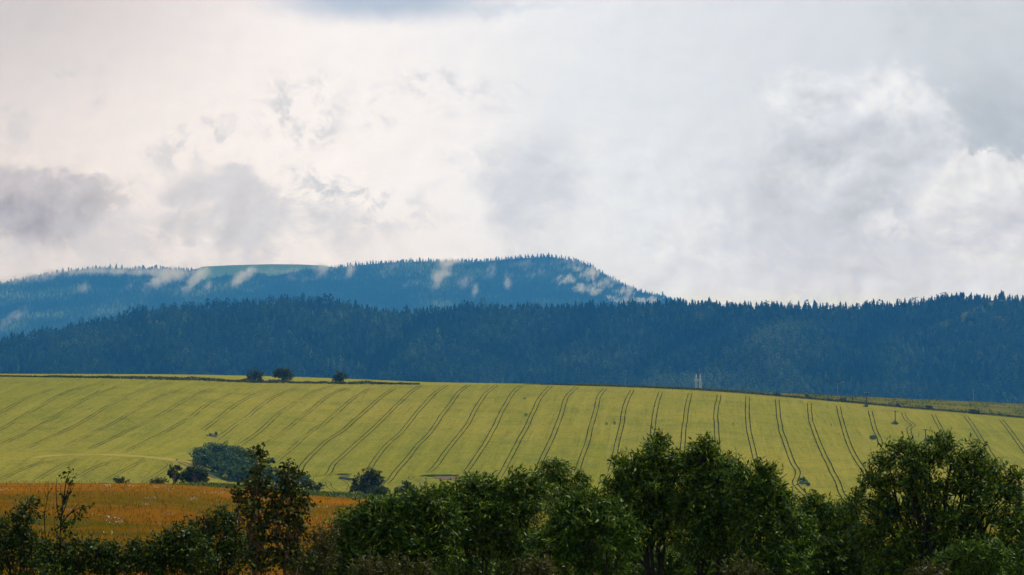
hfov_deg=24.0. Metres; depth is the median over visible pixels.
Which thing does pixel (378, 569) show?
bush
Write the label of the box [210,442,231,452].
thicket bush
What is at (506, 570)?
undergrowth bush
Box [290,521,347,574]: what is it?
bush
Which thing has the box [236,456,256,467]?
thicket bush
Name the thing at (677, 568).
undergrowth bush
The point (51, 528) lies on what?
sapling
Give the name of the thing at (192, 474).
field tree
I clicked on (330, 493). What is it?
undergrowth
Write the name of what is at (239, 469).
thicket bush
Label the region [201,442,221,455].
thicket bush
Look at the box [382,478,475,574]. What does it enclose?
willow bush
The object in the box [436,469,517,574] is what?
willow bush
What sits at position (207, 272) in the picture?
pasture
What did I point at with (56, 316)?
forest
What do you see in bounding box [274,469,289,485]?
thicket bush
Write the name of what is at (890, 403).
undergrowth
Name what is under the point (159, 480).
field bush
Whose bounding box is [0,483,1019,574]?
meadow
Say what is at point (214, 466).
thicket bush
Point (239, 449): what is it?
thicket bush
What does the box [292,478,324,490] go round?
field bush
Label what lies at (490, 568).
undergrowth bush
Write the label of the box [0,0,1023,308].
sky
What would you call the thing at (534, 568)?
bush
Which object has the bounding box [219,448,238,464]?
thicket bush
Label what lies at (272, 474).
thicket bush
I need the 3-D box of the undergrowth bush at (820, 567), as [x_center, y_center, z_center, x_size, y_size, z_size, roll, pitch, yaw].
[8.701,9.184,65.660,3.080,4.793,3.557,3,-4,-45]
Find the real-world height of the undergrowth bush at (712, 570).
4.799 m
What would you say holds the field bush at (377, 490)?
on the valley ground
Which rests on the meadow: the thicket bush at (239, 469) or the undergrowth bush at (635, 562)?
the undergrowth bush at (635, 562)
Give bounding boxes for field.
[0,374,523,384]
[0,377,1023,505]
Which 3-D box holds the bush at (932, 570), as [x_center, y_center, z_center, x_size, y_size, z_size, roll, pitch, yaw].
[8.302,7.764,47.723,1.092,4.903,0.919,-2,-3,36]
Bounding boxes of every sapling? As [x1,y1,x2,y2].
[34,488,52,542]
[50,464,93,571]
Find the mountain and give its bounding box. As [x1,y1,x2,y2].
[0,257,675,337]
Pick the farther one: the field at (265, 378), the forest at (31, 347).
the forest at (31, 347)
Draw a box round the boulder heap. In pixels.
[206,431,217,436]
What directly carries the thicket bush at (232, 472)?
on the crop field at (334, 437)
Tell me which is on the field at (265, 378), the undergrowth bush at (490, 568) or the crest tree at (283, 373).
the crest tree at (283, 373)
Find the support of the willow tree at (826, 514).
on the meadow
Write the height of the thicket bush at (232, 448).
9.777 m
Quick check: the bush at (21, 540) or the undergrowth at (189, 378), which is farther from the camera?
the undergrowth at (189, 378)
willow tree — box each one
[531,456,594,527]
[594,427,689,574]
[655,431,756,574]
[714,453,827,574]
[779,487,885,574]
[835,425,1023,574]
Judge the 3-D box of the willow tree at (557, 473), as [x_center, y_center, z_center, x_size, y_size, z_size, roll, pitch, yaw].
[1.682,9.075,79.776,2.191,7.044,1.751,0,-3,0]
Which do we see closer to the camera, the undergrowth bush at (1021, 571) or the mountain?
the undergrowth bush at (1021, 571)
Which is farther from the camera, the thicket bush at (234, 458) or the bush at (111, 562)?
the thicket bush at (234, 458)
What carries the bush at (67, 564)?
on the ground
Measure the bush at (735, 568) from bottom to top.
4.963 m
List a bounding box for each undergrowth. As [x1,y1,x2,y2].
[0,374,419,384]
[172,481,401,499]
[540,383,1023,417]
[575,383,1023,414]
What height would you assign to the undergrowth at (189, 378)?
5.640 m
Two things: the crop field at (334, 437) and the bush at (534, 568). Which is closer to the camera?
the bush at (534, 568)
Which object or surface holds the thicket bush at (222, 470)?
on the crop field at (334, 437)
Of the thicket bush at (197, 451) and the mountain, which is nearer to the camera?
the thicket bush at (197, 451)
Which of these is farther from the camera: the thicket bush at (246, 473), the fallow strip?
the fallow strip
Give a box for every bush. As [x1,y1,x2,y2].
[0,494,53,574]
[25,532,109,574]
[85,535,174,574]
[113,476,129,482]
[141,517,223,574]
[148,476,168,483]
[178,501,264,574]
[187,443,211,459]
[192,450,217,466]
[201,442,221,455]
[204,450,229,468]
[208,458,228,472]
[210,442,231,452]
[218,458,241,477]
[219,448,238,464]
[222,444,242,454]
[222,466,244,480]
[228,453,250,464]
[232,461,248,479]
[235,445,251,459]
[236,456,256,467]
[241,447,257,461]
[241,464,261,481]
[260,465,281,484]
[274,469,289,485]
[281,547,356,574]
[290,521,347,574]
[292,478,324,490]
[301,474,311,481]
[315,490,423,574]
[342,549,441,574]
[343,555,455,574]
[370,485,389,494]
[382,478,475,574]
[394,480,416,495]
[405,554,498,574]
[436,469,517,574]
[473,551,529,574]
[480,462,563,574]
[511,551,564,574]
[513,479,651,574]
[590,540,660,574]
[625,540,729,574]
[660,546,752,574]
[711,553,773,574]
[773,544,866,574]
[803,549,920,574]
[906,556,952,574]
[929,530,1018,574]
[968,409,980,413]
[1004,543,1023,574]
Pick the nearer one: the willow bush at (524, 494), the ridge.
the willow bush at (524, 494)
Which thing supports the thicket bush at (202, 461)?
on the crop field at (334, 437)
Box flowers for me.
[1,484,344,535]
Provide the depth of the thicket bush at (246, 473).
880.06 m
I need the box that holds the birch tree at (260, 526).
[225,442,320,574]
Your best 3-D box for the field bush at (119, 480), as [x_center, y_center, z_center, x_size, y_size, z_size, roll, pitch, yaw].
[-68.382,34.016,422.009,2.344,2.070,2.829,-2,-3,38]
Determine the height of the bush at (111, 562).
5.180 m
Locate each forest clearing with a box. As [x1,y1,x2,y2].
[931,300,994,334]
[991,316,1014,322]
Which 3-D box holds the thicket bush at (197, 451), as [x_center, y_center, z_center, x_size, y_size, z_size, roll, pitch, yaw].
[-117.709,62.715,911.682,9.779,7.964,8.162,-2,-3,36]
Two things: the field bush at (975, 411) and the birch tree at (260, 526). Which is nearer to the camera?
the birch tree at (260, 526)
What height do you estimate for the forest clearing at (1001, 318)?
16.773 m
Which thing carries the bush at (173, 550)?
on the ground
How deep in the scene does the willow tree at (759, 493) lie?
59.45 m
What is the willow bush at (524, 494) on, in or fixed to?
on the meadow
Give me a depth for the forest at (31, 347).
4676.55 m
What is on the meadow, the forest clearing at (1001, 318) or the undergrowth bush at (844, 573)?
the undergrowth bush at (844, 573)
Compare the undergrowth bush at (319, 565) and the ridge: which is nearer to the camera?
the undergrowth bush at (319, 565)
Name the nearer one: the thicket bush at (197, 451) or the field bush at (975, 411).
the thicket bush at (197, 451)
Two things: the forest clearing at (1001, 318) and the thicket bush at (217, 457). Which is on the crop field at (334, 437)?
the thicket bush at (217, 457)
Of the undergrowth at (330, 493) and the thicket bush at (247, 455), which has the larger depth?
the thicket bush at (247, 455)
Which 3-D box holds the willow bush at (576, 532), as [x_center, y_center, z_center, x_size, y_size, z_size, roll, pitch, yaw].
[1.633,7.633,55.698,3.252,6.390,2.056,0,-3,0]
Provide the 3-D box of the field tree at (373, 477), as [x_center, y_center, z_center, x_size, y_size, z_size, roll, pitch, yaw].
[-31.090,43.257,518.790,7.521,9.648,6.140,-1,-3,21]
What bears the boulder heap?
on the crop field at (334, 437)
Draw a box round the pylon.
[694,374,700,388]
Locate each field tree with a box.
[167,464,182,481]
[179,463,209,482]
[349,467,385,493]
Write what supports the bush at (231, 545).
on the ground
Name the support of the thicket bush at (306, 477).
on the crop field at (334, 437)
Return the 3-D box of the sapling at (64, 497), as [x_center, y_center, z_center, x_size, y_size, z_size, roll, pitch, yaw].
[-9.840,7.253,53.734,0.973,6.634,0.557,1,-3,-15]
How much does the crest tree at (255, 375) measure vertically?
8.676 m
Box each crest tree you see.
[246,369,263,382]
[272,367,294,379]
[332,370,347,381]
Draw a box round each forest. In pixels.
[0,252,688,341]
[0,289,1023,403]
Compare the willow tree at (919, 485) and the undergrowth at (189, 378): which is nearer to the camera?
the willow tree at (919, 485)
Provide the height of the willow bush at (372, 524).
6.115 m
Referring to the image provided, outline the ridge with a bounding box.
[0,301,1023,401]
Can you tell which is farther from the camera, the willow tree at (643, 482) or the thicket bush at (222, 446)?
the thicket bush at (222, 446)
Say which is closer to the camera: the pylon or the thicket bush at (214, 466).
the thicket bush at (214, 466)
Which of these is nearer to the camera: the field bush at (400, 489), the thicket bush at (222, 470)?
the field bush at (400, 489)
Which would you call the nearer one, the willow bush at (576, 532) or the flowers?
the willow bush at (576, 532)
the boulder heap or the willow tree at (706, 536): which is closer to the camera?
the willow tree at (706, 536)
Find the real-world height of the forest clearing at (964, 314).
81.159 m
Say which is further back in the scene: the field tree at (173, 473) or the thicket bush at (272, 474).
the thicket bush at (272, 474)
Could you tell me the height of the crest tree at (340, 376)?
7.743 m
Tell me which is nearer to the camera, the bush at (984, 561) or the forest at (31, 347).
the bush at (984, 561)
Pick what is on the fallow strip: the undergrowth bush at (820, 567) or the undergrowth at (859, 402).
the undergrowth at (859, 402)
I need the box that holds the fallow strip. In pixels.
[524,384,1023,417]
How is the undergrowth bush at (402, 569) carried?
on the meadow
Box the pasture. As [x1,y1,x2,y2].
[187,264,329,280]

